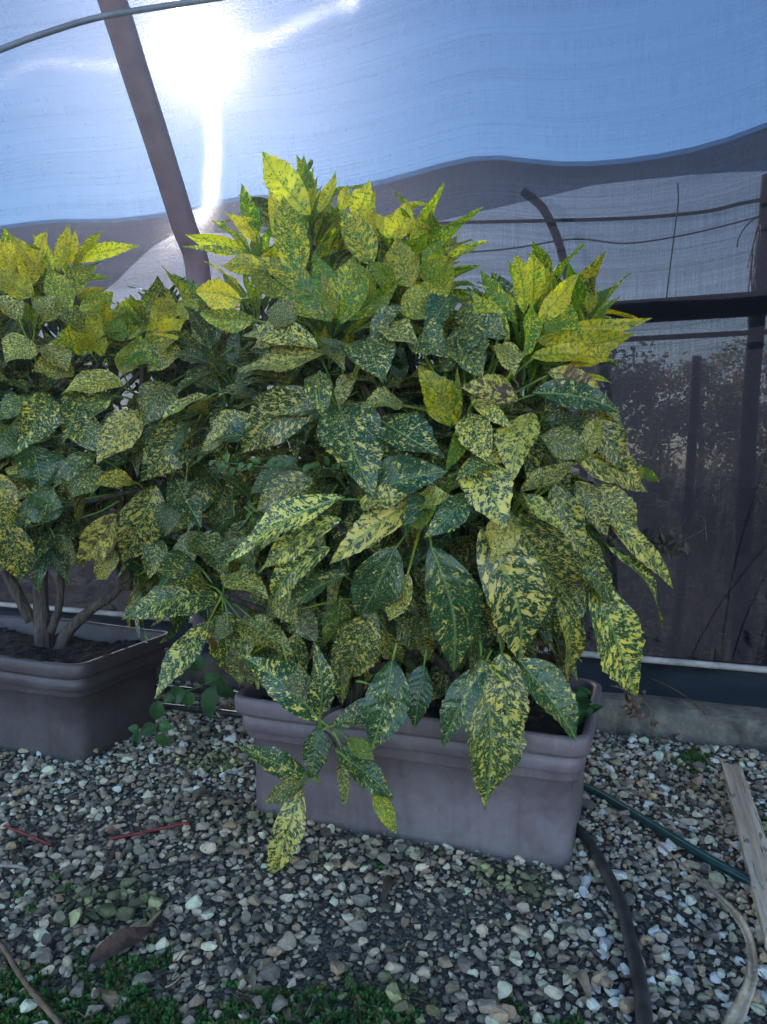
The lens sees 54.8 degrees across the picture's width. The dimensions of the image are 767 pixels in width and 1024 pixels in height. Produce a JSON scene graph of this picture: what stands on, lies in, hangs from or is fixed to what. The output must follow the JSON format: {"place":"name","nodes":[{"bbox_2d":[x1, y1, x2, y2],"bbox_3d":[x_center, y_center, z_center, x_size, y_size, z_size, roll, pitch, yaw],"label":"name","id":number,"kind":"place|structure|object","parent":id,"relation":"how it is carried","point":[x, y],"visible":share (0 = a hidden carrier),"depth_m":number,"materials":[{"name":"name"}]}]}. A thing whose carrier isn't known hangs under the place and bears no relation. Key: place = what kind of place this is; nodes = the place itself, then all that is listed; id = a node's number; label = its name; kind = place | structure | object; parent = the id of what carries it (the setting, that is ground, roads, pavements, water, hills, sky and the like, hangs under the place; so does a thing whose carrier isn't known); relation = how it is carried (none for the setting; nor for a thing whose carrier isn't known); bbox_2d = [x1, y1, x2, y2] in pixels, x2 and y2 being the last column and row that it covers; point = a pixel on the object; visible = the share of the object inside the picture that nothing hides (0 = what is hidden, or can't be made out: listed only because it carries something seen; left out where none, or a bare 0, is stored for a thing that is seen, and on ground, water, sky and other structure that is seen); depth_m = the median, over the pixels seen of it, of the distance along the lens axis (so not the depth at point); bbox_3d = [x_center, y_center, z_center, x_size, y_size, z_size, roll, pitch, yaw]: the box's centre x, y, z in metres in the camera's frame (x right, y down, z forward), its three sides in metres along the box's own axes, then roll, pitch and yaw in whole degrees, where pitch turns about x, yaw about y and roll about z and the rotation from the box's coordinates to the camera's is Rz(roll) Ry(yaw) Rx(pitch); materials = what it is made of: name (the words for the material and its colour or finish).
{"place":"outdoors","nodes":[
{"label":"outdoors","id":0,"kind":"place"},
{"bbox_2d":[0,678,766,1023],"bbox_3d":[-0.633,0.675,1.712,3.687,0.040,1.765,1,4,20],"label":"gravel","id":1,"kind":"structure","parent":0,"point":[490,1006],"depth_m":1.38,"materials":[{"name":"grey gravel"}]},
{"bbox_2d":[0,863,29,870],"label":"grey twig","id":2,"kind":"object","parent":1,"relation":"on","point":[21,867],"visible":1,"depth_m":1.43,"materials":[{"name":"grey wood"}]},
{"bbox_2d":[3,824,51,845],"bbox_3d":[-0.750,0.680,1.554,0.151,0.011,0.008,2,4,28],"label":"red stick","id":3,"kind":"object","parent":1,"relation":"on","point":[27,835],"visible":1,"depth_m":1.55,"materials":[{"name":"red wood"}]},
{"bbox_2d":[0,615,169,762],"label":"planter","id":4,"kind":"object","parent":1,"relation":"on","point":[86,691],"visible":0.87,"depth_m":2.02,"materials":[{"name":"grey plastic"}]},
{"bbox_2d":[0,224,258,648],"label":"spotted laurel shrub","id":5,"kind":"object","parent":4,"relation":"in","point":[64,494],"visible":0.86,"depth_m":1.91,"materials":[{"name":"green plant"}]},
{"bbox_2d":[89,925,156,962],"bbox_3d":[-0.417,0.692,1.193,0.116,0.024,0.038,-4,5,-43],"label":"dead leaf","id":6,"kind":"object","parent":1,"relation":"on","point":[116,942],"visible":1,"depth_m":1.19,"materials":[{"name":"brown plant"}]},
{"bbox_2d":[109,821,189,839],"bbox_3d":[-0.495,0.676,1.569,0.163,0.014,0.008,-1,4,-20],"label":"red stick","id":7,"kind":"object","parent":1,"relation":"on","point":[149,830],"visible":1,"depth_m":1.57,"materials":[{"name":"red wood"}]},
{"bbox_2d":[143,910,161,926],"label":"dry stalk","id":8,"kind":"object","parent":1,"relation":"on","point":[152,918],"visible":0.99,"depth_m":1.26,"materials":[{"name":"beige plant"}]},
{"bbox_2d":[128,655,233,745],"bbox_3d":[-0.491,0.465,1.797,0.252,0.242,0.074,0,4,3],"label":"creeper vine","id":9,"kind":"object","parent":1,"relation":"on","point":[179,694],"visible":0.98,"depth_m":1.79,"materials":[{"name":"green plant"}]},
{"bbox_2d":[156,684,237,695],"bbox_3d":[-0.558,0.615,2.490,2.076,0.019,0.068,1,4,14],"label":"irrigation pipe","id":10,"kind":"object","parent":1,"relation":"on","point":[197,690],"visible":0.05,"depth_m":2.53,"materials":[{"name":"black plastic"}]},
{"bbox_2d":[163,703,241,717],"bbox_3d":[-0.523,0.628,2.299,1.933,0.019,0.064,1,4,15],"label":"irrigation pipe","id":11,"kind":"object","parent":1,"relation":"on","point":[222,712],"visible":0.22,"depth_m":2.33,"materials":[{"name":"black plastic"}]},
{"bbox_2d":[0,747,714,1023],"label":"moss","id":12,"kind":"object","parent":1,"relation":"on","point":[170,1015],"visible":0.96,"depth_m":1.08,"materials":[{"name":"green plant"}]},
{"bbox_2d":[0,938,63,1023],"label":"brown stick","id":13,"kind":"object","parent":12,"relation":"on","point":[45,1006],"visible":1,"depth_m":1.08,"materials":[{"name":"brown wood"}]},
{"bbox_2d":[165,971,185,987],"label":"dry stalk","id":14,"kind":"object","parent":12,"relation":"on","point":[169,985],"visible":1,"depth_m":1.11,"materials":[{"name":"beige plant"}]},
{"bbox_2d":[0,732,766,1023],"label":"leaf litter","id":15,"kind":"object","parent":1,"relation":"on","point":[583,978],"visible":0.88,"depth_m":1.22,"materials":[{"name":"brown plant"}]},
{"bbox_2d":[0,0,766,707],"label":"net house","id":16,"kind":"structure","parent":1,"relation":"on","point":[628,136],"depth_m":2.46,"materials":[{"name":"fabric"}]},
{"bbox_2d":[234,659,601,869],"bbox_3d":[0.088,0.547,1.712,0.778,0.302,0.428,1,4,20],"label":"planter","id":17,"kind":"object","parent":1,"relation":"on","point":[531,813],"visible":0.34,"depth_m":1.51,"materials":[{"name":"plastic"}]},
{"bbox_2d":[122,151,672,874],"bbox_3d":[0.010,-0.064,1.685,1.159,1.529,0.916,0,4,0],"label":"spotted laurel shrub","id":18,"kind":"object","parent":17,"relation":"in","point":[372,551],"visible":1,"depth_m":1.42,"materials":[{"name":"green plant"}]},
{"bbox_2d":[209,453,339,475],"bbox_3d":[-0.206,-0.089,1.389,0.247,0.043,0.018,0,4,0],"label":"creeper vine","id":19,"kind":"object","parent":18,"relation":"attached to","point":[305,468],"visible":1,"depth_m":1.39,"materials":[{"name":"green plant"}]},
{"bbox_2d":[611,515,706,560],"bbox_3d":[0.581,0.056,1.561,0.202,0.100,0.069,0,4,7],"label":"dry vine","id":20,"kind":"object","parent":18,"relation":"attached to","point":[661,541],"visible":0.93,"depth_m":1.54,"materials":[{"name":"brown plant"}]},
{"bbox_2d":[572,686,603,728],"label":"green weed","id":21,"kind":"object","parent":17,"relation":"in","point":[586,708],"visible":0.61,"depth_m":1.53,"materials":[{"name":"green plant"}]},
{"bbox_2d":[156,648,766,751],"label":"curb","id":22,"kind":"structure","parent":1,"relation":"on","point":[722,725],"depth_m":2.13,"materials":[{"name":"grey concrete"}]},
{"bbox_2d":[650,678,706,714],"bbox_3d":[0.876,0.539,2.273,0.029,0.025,0.441,-1,4,-9],"label":"grey twig","id":23,"kind":"object","parent":22,"relation":"on","point":[681,694],"visible":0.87,"depth_m":2.21,"materials":[{"name":"grey wood"}]},
{"bbox_2d":[576,822,653,1023],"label":"irrigation pipe","id":24,"kind":"object","parent":1,"relation":"on","point":[642,1003],"visible":0.82,"depth_m":1.21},
{"bbox_2d":[599,685,669,753],"bbox_3d":[0.605,0.501,1.769,0.172,0.171,0.062,0,4,0],"label":"withered weed","id":25,"kind":"object","parent":1,"relation":"on","point":[634,710],"visible":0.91,"depth_m":1.76,"materials":[{"name":"brown plant"}]},
{"bbox_2d":[584,782,749,885],"bbox_3d":[0.586,0.676,1.583,0.034,0.019,0.745,-2,4,-27],"label":"garden hose","id":26,"kind":"object","parent":1,"relation":"on","point":[707,857],"visible":0.77,"depth_m":1.53,"materials":[{"name":"green rubber"}]},
{"bbox_2d":[625,879,766,982],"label":"dark wire","id":27,"kind":"object","parent":1,"relation":"on","point":[714,941],"visible":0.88,"depth_m":1.26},
{"bbox_2d":[654,839,757,1023],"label":"dry leaf","id":28,"kind":"object","parent":1,"relation":"on","point":[737,1012],"visible":1,"depth_m":1.13,"materials":[{"name":"beige plant"}]},
{"bbox_2d":[722,764,766,949],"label":"wood plank","id":29,"kind":"object","parent":1,"relation":"on","point":[752,838],"visible":1,"depth_m":1.50,"materials":[{"name":"beige wood"}]},
{"bbox_2d":[528,624,570,708],"bbox_3d":[0.368,0.336,1.649,0.104,0.215,0.126,2,4,30],"label":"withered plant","id":30,"kind":"object","parent":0,"point":[549,656],"visible":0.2,"depth_m":1.63,"materials":[{"name":"brown plant"}]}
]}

